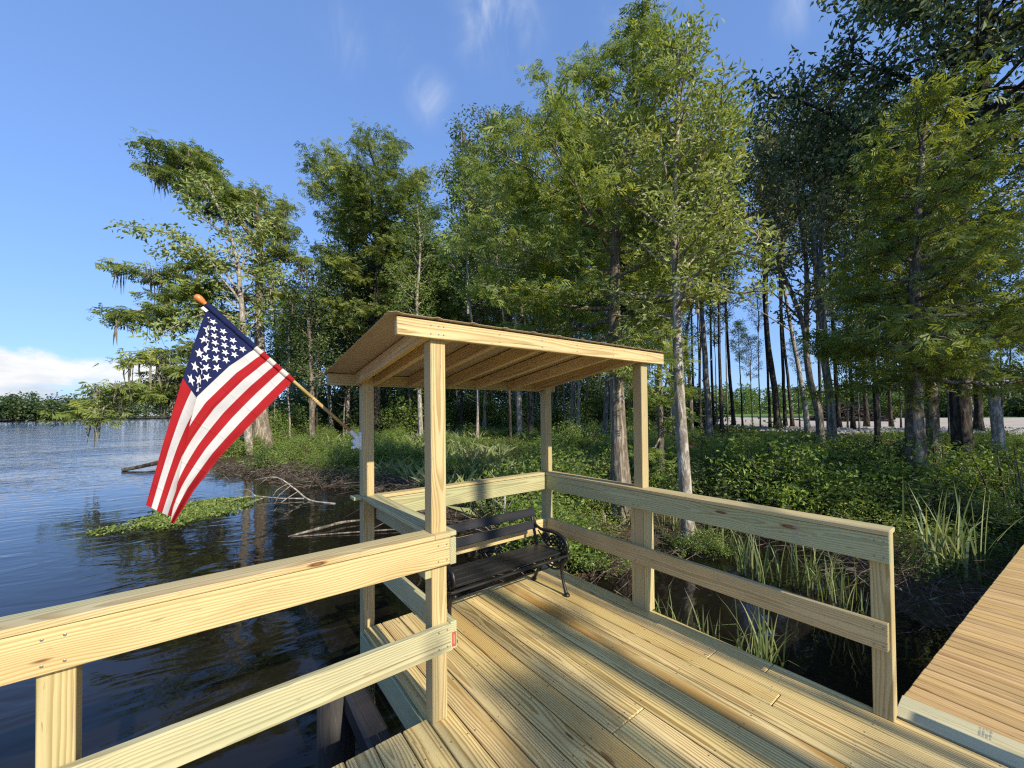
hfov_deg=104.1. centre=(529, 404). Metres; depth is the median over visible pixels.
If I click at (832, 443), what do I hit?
shrub
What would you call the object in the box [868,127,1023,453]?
leaning tree
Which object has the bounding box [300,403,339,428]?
understorey bush
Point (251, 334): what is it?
forest tree
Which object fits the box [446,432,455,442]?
shrub
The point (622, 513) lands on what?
cypress knee
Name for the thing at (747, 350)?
young tree
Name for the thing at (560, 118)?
cypress tree
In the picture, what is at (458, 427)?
shrub
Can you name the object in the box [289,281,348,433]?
forest tree
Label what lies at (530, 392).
forest tree
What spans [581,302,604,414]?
forest tree
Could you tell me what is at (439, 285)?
forest tree
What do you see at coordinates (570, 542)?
leafy shrub
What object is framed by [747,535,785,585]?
reed clump
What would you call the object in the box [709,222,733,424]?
forest tree
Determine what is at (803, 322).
forest tree
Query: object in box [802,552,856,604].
reed clump
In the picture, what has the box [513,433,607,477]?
shrub
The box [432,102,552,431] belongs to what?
broadleaf tree
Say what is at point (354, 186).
cypress tree
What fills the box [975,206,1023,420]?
young tree
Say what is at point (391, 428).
shrub
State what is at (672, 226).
bay tree
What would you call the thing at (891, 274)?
young tree
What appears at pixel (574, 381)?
forest tree
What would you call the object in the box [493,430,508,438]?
shrub
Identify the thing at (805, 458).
shrub
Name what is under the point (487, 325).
forest tree
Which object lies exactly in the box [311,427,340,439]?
shrub
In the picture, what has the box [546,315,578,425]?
forest tree
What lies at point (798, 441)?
shrub
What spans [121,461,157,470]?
floating log
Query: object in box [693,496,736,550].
reed clump
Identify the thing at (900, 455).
shrub
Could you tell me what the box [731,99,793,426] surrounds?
forest tree
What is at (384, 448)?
shrub
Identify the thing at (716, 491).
shrub
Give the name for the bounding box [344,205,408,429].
forest tree
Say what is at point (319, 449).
shrub
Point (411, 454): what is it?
shrub
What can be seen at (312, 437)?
shrub
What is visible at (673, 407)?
forest tree
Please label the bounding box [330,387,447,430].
understorey bush
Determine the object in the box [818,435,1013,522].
shrub
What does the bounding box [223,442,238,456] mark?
shrub
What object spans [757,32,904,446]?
forest tree
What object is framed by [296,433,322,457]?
shrub
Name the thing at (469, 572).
garden bench
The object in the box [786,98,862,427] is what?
forest tree
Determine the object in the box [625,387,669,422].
understorey bush
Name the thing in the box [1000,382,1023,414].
understorey bush
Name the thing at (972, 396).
understorey bush
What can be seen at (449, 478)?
tall grass
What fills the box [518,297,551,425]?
forest tree
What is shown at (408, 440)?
shrub
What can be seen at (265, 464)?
shrub
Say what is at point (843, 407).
brush pile
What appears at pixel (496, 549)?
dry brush
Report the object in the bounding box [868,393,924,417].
understorey bush
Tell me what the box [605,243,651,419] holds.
forest tree
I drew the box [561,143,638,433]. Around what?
forest tree
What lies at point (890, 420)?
forest tree
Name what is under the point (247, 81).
sky
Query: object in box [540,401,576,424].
understorey bush
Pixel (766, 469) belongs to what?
shrub
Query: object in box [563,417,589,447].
shrub
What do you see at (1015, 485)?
shrub
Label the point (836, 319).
young tree
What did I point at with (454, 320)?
forest tree
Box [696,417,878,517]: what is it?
shrub
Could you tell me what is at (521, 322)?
forest tree
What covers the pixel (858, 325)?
young tree
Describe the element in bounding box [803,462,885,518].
shrub
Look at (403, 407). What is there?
understorey bush
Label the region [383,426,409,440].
shrub
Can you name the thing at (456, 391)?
forest tree
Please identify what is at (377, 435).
shrub
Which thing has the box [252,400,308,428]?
understorey bush
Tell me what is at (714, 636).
reed clump
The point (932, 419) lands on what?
cypress tree
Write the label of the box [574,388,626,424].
understorey bush
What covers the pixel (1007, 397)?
understorey bush
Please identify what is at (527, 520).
leafy shrub
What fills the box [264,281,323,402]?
forest tree
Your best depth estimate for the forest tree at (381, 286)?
35.08 m
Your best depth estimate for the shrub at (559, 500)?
7.42 m
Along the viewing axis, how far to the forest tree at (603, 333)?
38.19 m
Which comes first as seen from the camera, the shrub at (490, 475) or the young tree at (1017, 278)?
the shrub at (490, 475)
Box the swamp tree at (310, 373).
[278,264,335,437]
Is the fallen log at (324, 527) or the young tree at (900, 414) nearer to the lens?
the fallen log at (324, 527)
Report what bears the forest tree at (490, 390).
on the ground at (931, 615)
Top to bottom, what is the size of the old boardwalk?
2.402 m
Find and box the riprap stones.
[703,424,1023,435]
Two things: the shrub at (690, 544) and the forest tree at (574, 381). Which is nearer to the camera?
the shrub at (690, 544)
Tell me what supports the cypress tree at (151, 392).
on the ground at (931, 615)
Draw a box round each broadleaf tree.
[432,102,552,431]
[485,166,545,439]
[723,0,1023,462]
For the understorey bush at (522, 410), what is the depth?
48.47 m
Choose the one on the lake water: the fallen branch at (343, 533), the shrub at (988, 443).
the fallen branch at (343, 533)
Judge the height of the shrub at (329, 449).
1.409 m
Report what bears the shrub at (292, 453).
on the ground at (931, 615)
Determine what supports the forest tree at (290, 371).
on the ground at (931, 615)
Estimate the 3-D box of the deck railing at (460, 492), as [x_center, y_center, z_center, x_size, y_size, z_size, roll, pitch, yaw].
[-0.542,1.054,3.795,1.829,0.642,0.100,0,-1,-39]
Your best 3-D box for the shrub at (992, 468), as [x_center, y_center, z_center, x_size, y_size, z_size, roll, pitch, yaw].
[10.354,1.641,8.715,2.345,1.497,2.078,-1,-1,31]
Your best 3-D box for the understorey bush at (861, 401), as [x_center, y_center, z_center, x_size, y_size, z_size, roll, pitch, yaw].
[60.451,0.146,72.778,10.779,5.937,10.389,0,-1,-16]
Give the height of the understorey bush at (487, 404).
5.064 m
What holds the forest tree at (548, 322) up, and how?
on the ground at (931, 615)
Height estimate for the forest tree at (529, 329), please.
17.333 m
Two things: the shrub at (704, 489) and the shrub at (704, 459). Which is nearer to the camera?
the shrub at (704, 489)
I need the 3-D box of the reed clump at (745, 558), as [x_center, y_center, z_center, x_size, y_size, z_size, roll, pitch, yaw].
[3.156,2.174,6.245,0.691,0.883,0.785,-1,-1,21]
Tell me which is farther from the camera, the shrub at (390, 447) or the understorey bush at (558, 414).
the understorey bush at (558, 414)
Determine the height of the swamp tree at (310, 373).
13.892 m
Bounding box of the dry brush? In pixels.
[460,496,518,555]
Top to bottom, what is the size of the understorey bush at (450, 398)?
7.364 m
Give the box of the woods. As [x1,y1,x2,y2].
[0,390,295,421]
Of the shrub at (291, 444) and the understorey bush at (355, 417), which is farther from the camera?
the understorey bush at (355, 417)
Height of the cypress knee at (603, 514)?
0.365 m
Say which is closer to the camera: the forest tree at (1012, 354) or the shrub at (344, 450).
the shrub at (344, 450)
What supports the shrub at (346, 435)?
on the ground at (931, 615)
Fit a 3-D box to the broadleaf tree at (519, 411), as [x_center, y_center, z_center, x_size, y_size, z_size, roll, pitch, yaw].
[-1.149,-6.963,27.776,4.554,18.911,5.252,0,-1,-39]
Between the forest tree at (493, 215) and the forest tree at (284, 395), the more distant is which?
the forest tree at (284, 395)
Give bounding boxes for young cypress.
[622,251,729,475]
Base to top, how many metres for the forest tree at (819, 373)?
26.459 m
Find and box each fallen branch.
[225,477,335,509]
[293,529,393,536]
[479,472,505,526]
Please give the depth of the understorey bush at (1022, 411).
58.60 m
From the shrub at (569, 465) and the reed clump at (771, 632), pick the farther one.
the shrub at (569, 465)
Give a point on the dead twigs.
(277, 469)
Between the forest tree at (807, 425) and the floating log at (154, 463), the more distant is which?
the forest tree at (807, 425)
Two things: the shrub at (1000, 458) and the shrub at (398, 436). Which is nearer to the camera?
the shrub at (1000, 458)
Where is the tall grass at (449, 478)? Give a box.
[280,424,675,516]
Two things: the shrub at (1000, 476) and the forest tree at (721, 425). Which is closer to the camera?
the shrub at (1000, 476)
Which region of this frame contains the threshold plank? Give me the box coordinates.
[896,695,1023,767]
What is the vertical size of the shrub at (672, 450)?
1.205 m
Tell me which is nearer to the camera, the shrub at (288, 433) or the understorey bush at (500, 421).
the shrub at (288, 433)
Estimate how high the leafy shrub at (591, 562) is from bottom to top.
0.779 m
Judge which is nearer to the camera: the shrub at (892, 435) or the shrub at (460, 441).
the shrub at (892, 435)
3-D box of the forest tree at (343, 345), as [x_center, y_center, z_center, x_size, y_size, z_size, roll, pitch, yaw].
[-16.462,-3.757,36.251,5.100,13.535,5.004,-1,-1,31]
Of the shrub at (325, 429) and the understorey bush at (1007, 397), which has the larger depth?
the understorey bush at (1007, 397)
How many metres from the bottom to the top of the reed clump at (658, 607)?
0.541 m
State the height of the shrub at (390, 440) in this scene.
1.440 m
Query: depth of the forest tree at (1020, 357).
64.56 m
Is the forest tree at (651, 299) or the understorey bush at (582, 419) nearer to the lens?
the forest tree at (651, 299)
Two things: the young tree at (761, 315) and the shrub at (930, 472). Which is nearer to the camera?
the shrub at (930, 472)
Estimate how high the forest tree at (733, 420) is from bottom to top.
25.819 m
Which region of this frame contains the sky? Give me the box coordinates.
[0,0,1023,415]
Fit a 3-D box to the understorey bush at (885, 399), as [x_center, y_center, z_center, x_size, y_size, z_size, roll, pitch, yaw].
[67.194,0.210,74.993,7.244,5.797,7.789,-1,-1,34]
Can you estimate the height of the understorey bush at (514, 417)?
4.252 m
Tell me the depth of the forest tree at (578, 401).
28.92 m
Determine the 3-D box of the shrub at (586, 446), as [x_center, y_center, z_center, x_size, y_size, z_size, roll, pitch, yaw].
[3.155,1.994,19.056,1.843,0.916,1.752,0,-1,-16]
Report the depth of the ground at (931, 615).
6.64 m
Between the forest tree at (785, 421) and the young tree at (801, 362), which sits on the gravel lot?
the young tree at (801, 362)
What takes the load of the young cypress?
on the ground at (931, 615)
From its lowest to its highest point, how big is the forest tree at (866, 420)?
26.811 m
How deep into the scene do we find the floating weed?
9.87 m
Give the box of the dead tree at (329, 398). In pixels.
[314,255,333,430]
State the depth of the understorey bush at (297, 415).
34.52 m
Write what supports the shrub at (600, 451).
on the ground at (931, 615)
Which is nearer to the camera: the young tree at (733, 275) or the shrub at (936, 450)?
the shrub at (936, 450)
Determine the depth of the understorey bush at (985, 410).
59.67 m
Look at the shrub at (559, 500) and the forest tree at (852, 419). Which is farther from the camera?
the forest tree at (852, 419)
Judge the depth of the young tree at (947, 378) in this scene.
23.77 m
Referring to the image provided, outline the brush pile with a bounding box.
[789,402,895,421]
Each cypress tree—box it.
[37,126,319,450]
[293,116,451,432]
[427,0,749,518]
[777,35,1023,486]
[812,154,1023,461]
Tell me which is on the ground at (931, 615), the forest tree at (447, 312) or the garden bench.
the forest tree at (447, 312)
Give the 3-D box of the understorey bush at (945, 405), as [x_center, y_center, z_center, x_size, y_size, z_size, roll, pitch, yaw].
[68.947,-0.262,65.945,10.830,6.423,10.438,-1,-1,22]
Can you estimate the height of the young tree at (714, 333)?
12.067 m
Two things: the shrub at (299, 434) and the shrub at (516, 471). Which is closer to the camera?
the shrub at (516, 471)
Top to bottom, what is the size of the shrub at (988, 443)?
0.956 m
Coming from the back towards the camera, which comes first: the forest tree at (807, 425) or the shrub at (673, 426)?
the forest tree at (807, 425)
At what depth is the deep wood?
60.49 m
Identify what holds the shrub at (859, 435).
on the ground at (931, 615)
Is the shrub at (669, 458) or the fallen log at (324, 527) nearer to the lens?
the fallen log at (324, 527)
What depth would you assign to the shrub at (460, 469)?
13.04 m
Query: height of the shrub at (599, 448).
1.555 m
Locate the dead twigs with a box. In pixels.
[205,454,1019,633]
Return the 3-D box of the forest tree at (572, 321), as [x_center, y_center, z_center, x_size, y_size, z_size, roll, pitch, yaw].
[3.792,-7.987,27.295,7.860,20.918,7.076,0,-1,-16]
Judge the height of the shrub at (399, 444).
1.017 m
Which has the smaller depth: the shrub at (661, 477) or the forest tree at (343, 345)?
the shrub at (661, 477)
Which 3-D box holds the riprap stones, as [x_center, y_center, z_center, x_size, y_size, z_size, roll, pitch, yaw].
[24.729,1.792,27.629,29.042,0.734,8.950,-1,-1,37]
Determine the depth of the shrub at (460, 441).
23.36 m
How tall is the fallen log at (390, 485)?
0.404 m
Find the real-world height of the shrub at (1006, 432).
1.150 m
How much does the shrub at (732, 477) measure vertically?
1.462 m
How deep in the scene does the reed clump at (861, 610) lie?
4.58 m
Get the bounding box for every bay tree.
[104,167,294,454]
[568,0,791,545]
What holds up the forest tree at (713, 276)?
on the ground at (931, 615)
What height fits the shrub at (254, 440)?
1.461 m
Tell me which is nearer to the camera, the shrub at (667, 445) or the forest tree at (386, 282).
the shrub at (667, 445)
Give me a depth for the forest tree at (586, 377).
53.63 m
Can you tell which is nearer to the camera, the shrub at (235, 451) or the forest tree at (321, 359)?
the shrub at (235, 451)
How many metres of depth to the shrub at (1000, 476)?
8.16 m
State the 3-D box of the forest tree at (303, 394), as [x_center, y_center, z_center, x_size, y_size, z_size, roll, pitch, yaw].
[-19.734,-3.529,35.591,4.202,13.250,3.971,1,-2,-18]
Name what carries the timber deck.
on the ground at (931, 615)
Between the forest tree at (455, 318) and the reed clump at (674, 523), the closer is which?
the reed clump at (674, 523)
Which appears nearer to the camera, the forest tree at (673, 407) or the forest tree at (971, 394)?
the forest tree at (673, 407)
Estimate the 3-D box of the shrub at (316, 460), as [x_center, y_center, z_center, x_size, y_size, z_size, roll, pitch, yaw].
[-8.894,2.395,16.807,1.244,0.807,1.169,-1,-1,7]
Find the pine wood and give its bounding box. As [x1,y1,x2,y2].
[626,350,1023,413]
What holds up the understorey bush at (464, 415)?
on the ground at (931, 615)
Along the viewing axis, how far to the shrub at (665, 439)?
18.18 m
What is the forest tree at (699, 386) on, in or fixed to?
on the ground at (931, 615)
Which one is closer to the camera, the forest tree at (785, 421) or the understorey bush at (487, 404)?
the forest tree at (785, 421)
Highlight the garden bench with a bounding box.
[446,507,570,642]
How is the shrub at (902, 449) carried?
on the ground at (931, 615)
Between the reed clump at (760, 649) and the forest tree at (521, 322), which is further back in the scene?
the forest tree at (521, 322)
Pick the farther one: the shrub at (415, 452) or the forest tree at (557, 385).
the forest tree at (557, 385)
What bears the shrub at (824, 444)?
on the ground at (931, 615)
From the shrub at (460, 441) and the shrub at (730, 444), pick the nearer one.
the shrub at (730, 444)
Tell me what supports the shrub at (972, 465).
on the ground at (931, 615)
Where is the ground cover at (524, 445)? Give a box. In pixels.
[255,423,1023,592]
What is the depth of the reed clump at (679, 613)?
4.25 m
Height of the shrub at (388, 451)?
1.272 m
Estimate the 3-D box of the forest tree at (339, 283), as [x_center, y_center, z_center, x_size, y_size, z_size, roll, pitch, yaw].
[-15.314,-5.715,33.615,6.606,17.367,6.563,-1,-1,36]
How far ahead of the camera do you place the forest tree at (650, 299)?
28.20 m
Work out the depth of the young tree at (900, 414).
25.97 m
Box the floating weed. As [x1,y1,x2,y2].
[84,495,263,535]
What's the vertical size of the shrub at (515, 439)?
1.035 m
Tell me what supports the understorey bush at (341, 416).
on the ground at (931, 615)
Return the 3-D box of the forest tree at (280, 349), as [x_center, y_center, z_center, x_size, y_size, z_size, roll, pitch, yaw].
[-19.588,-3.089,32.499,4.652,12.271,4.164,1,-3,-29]
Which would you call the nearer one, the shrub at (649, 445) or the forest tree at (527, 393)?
the shrub at (649, 445)
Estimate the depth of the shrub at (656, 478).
9.52 m
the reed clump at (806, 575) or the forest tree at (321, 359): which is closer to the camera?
the reed clump at (806, 575)
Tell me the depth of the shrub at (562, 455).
11.27 m
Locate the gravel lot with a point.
(1015, 422)
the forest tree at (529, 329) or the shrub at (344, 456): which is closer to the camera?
the shrub at (344, 456)
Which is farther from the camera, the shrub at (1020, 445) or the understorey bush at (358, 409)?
the understorey bush at (358, 409)
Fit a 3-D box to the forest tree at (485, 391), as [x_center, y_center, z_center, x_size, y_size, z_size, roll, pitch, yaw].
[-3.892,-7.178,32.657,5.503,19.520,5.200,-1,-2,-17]
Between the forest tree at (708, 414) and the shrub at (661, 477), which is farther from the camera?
the forest tree at (708, 414)
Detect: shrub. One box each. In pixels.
[220,437,254,458]
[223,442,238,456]
[230,441,298,473]
[231,436,255,453]
[236,432,265,451]
[238,433,265,452]
[270,436,317,454]
[272,420,297,445]
[274,442,303,456]
[276,445,312,461]
[278,437,304,449]
[290,428,313,443]
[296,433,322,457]
[303,440,330,454]
[304,433,322,444]
[305,452,332,468]
[307,425,338,438]
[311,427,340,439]
[315,436,341,447]
[316,434,354,459]
[318,424,333,434]
[318,443,345,472]
[320,431,359,467]
[321,427,338,439]
[332,445,384,468]
[342,428,358,442]
[350,439,392,460]
[356,440,400,467]
[374,429,386,446]
[375,440,406,453]
[376,429,407,442]
[379,435,402,447]
[380,422,404,433]
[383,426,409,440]
[389,437,418,448]
[390,443,423,465]
[393,441,410,452]
[399,444,424,459]
[404,454,424,469]
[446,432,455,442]
[446,457,471,482]
[446,459,483,480]
[453,435,471,444]
[455,425,466,432]
[460,466,513,500]
[461,422,484,437]
[476,456,552,516]
[482,427,495,437]
[490,490,594,543]
[490,500,604,575]
[491,493,586,550]
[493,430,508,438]
[501,457,581,474]
[503,447,610,522]
[507,433,522,445]
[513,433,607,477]
[513,444,606,474]
[515,427,534,439]
[523,428,540,442]
[540,420,594,450]
[553,525,631,578]
[557,431,578,450]
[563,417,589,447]
[582,418,605,443]
[582,437,605,451]
[582,440,610,458]
[586,431,633,462]
[587,435,631,479]
[627,437,671,468]
[630,427,675,450]
[631,466,699,493]
[648,430,692,476]
[648,445,709,470]
[648,464,674,488]
[649,456,751,503]
[650,438,676,452]
[650,450,708,483]
[660,527,729,557]
[665,422,675,441]
[688,527,738,559]
[690,435,725,479]
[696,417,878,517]
[702,478,735,498]
[705,427,892,513]
[705,456,816,502]
[717,435,751,455]
[720,431,741,439]
[720,444,747,463]
[738,433,761,445]
[743,437,762,451]
[746,430,861,469]
[752,443,831,495]
[781,436,811,451]
[795,432,825,443]
[799,430,896,463]
[801,444,839,469]
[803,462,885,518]
[804,436,900,490]
[810,436,857,454]
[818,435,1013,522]
[848,439,957,478]
[853,431,866,438]
[857,449,903,473]
[872,472,1022,534]
[877,441,981,486]
[886,427,900,438]
[889,426,1006,501]
[928,443,1013,496]
[933,463,1005,504]
[937,485,1023,539]
[945,439,1023,514]
[954,442,1022,469]
[954,446,1023,495]
[969,439,1023,519]
[974,428,1012,443]
[974,433,1010,452]
[980,425,1019,445]
[1000,446,1023,468]
[1005,433,1023,448]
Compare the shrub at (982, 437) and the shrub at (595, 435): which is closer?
the shrub at (982, 437)
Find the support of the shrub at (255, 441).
on the ground at (931, 615)
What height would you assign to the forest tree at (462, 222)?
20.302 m
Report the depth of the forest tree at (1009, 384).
67.42 m
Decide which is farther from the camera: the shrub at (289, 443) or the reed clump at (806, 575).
the shrub at (289, 443)
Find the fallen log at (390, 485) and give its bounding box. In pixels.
[374,474,423,490]
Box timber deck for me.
[317,566,1007,767]
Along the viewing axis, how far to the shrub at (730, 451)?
15.10 m
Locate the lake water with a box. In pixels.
[0,419,956,767]
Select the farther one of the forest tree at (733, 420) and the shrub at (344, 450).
the forest tree at (733, 420)
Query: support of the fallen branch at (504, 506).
on the ground at (931, 615)
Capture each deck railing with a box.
[0,530,452,767]
[350,494,456,648]
[374,471,545,554]
[546,471,897,721]
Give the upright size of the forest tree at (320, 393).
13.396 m
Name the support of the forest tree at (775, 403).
on the ground at (931, 615)
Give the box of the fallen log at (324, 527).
[288,519,359,536]
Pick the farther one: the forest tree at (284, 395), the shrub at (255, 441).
the forest tree at (284, 395)
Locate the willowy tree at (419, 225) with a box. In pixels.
[375,187,446,442]
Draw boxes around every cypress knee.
[600,509,605,522]
[619,507,624,524]
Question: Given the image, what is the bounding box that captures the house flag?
[146,294,361,523]
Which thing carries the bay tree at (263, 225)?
on the ground at (931, 615)
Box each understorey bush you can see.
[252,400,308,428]
[252,401,320,434]
[252,409,306,438]
[268,381,351,431]
[298,384,358,430]
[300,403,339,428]
[321,401,357,431]
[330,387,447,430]
[335,391,400,428]
[374,388,466,433]
[400,388,464,424]
[413,390,458,420]
[445,390,508,426]
[445,395,504,429]
[488,403,506,424]
[496,395,551,427]
[500,393,554,424]
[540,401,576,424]
[562,397,600,422]
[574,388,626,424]
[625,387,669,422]
[648,379,750,428]
[823,393,893,413]
[868,391,903,415]
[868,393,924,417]
[903,390,1010,416]
[938,385,1020,416]
[939,388,1023,417]
[986,389,1023,416]
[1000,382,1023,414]
[1000,387,1020,414]
[1003,387,1023,416]
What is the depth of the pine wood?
139.79 m
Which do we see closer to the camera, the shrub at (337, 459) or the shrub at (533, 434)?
the shrub at (337, 459)
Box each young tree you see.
[665,303,705,427]
[697,299,730,429]
[704,250,749,431]
[729,318,750,425]
[735,334,763,431]
[740,282,771,427]
[784,337,804,426]
[809,271,838,327]
[826,272,862,426]
[836,311,878,431]
[854,261,901,427]
[868,276,905,427]
[921,254,990,433]
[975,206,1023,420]
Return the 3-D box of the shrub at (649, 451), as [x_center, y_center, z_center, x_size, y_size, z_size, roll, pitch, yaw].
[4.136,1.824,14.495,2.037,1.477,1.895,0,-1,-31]
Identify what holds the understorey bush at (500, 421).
on the ground at (931, 615)
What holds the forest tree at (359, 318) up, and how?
on the ground at (931, 615)
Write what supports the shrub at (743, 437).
on the ground at (931, 615)
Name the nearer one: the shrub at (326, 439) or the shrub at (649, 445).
the shrub at (649, 445)
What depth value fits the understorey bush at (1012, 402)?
60.23 m
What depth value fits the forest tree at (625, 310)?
27.01 m
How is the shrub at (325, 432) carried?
on the ground at (931, 615)
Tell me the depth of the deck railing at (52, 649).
1.54 m
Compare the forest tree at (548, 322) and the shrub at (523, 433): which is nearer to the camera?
the shrub at (523, 433)
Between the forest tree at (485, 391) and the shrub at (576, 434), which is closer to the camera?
the shrub at (576, 434)
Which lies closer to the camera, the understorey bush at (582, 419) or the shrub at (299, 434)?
the shrub at (299, 434)
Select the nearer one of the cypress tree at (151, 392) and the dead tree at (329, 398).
the cypress tree at (151, 392)
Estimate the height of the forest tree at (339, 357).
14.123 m
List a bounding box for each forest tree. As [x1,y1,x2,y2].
[219,265,305,417]
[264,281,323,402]
[264,288,320,435]
[270,325,304,401]
[272,326,305,404]
[281,298,330,407]
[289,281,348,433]
[293,312,346,397]
[299,236,375,437]
[312,204,373,433]
[317,237,374,427]
[321,291,368,434]
[325,325,358,399]
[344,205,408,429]
[352,221,409,430]
[370,217,457,426]
[404,237,451,317]
[421,144,501,438]
[423,272,460,403]
[431,225,497,426]
[432,268,470,424]
[438,256,464,420]
[447,211,504,429]
[448,236,502,435]
[461,166,531,443]
[467,275,506,428]
[475,158,555,436]
[478,274,501,426]
[499,226,538,425]
[505,296,545,426]
[517,220,562,429]
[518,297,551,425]
[527,280,567,336]
[533,148,627,429]
[536,315,574,424]
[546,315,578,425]
[547,195,634,435]
[556,315,584,424]
[559,228,594,423]
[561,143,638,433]
[566,324,597,423]
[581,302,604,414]
[584,264,631,421]
[588,206,643,343]
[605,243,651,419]
[621,208,665,426]
[625,143,724,430]
[633,214,687,375]
[653,202,671,416]
[654,322,671,425]
[657,101,749,436]
[669,157,749,431]
[678,206,702,410]
[680,192,725,361]
[690,169,747,430]
[691,136,753,432]
[697,315,698,366]
[699,134,756,424]
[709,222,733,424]
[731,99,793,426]
[735,127,799,428]
[743,116,811,434]
[747,71,862,443]
[750,161,807,425]
[756,192,804,426]
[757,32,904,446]
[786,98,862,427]
[787,77,917,445]
[790,102,850,409]
[797,102,878,428]
[835,101,890,426]
[847,205,899,426]
[926,71,1023,430]
[944,306,973,417]
[992,327,1013,416]
[993,345,1023,415]
[1008,344,1023,365]
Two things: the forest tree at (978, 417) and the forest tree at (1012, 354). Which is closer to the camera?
the forest tree at (978, 417)
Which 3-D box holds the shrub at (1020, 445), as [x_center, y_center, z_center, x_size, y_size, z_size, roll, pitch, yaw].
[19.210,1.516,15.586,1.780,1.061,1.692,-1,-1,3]
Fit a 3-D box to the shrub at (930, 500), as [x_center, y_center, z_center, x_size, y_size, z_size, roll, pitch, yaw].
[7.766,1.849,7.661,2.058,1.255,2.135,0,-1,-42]
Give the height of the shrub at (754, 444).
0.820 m
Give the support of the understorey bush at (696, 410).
on the ground at (931, 615)
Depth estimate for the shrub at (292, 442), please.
22.72 m
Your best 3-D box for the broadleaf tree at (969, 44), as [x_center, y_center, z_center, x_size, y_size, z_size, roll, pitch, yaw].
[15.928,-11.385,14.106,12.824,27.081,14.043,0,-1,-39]
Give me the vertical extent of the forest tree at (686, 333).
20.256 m
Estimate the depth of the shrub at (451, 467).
12.78 m
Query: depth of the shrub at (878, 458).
10.79 m
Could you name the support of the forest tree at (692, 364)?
on the ground at (931, 615)
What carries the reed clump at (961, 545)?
on the lake water
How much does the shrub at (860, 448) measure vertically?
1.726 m
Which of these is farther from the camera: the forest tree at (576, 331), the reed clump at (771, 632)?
the forest tree at (576, 331)
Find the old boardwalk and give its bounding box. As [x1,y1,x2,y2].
[904,545,1023,743]
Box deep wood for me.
[272,341,630,428]
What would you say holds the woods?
on the ground at (931, 615)
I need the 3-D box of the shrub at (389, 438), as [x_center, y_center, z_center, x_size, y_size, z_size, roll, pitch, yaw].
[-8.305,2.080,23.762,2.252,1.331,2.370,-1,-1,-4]
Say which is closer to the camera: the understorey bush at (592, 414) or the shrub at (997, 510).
the shrub at (997, 510)
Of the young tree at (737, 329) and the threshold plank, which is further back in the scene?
the young tree at (737, 329)
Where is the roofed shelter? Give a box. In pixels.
[323,311,666,723]
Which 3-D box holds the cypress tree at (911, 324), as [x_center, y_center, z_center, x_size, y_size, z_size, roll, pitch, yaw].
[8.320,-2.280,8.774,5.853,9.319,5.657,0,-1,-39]
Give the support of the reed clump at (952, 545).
on the lake water
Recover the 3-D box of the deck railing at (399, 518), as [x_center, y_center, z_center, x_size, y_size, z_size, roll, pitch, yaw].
[-0.923,1.040,2.713,0.202,0.646,1.412,0,-1,-39]
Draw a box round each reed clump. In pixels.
[653,589,670,615]
[657,515,680,530]
[660,591,693,625]
[678,590,719,639]
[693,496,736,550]
[713,597,803,668]
[727,529,759,577]
[740,601,788,662]
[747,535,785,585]
[775,543,843,595]
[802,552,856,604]
[825,568,869,615]
[857,481,1022,582]
[918,506,1013,566]
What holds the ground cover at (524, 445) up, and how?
on the ground at (931, 615)
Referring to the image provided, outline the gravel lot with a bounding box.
[718,417,1023,428]
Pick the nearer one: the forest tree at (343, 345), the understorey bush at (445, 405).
the forest tree at (343, 345)
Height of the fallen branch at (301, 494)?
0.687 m
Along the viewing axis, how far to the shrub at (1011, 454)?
11.41 m
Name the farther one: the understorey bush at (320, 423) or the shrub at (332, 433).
the understorey bush at (320, 423)
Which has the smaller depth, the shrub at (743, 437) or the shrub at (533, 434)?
the shrub at (743, 437)
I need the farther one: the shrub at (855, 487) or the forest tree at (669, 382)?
the forest tree at (669, 382)
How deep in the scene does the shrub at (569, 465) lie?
8.49 m
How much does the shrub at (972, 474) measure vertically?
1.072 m
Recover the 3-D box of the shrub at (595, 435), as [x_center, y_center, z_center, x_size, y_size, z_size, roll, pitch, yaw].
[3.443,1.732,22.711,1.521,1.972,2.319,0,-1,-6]
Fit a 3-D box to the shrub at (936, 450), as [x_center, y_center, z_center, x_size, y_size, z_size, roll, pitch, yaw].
[9.558,1.554,9.151,2.182,2.218,1.431,-1,-1,25]
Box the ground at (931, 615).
[0,410,1023,626]
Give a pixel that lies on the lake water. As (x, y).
(62, 487)
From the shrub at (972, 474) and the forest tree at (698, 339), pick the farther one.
the forest tree at (698, 339)
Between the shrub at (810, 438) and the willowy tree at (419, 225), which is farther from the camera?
the willowy tree at (419, 225)
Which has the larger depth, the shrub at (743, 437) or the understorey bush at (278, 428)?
the understorey bush at (278, 428)
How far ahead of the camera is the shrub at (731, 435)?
22.45 m

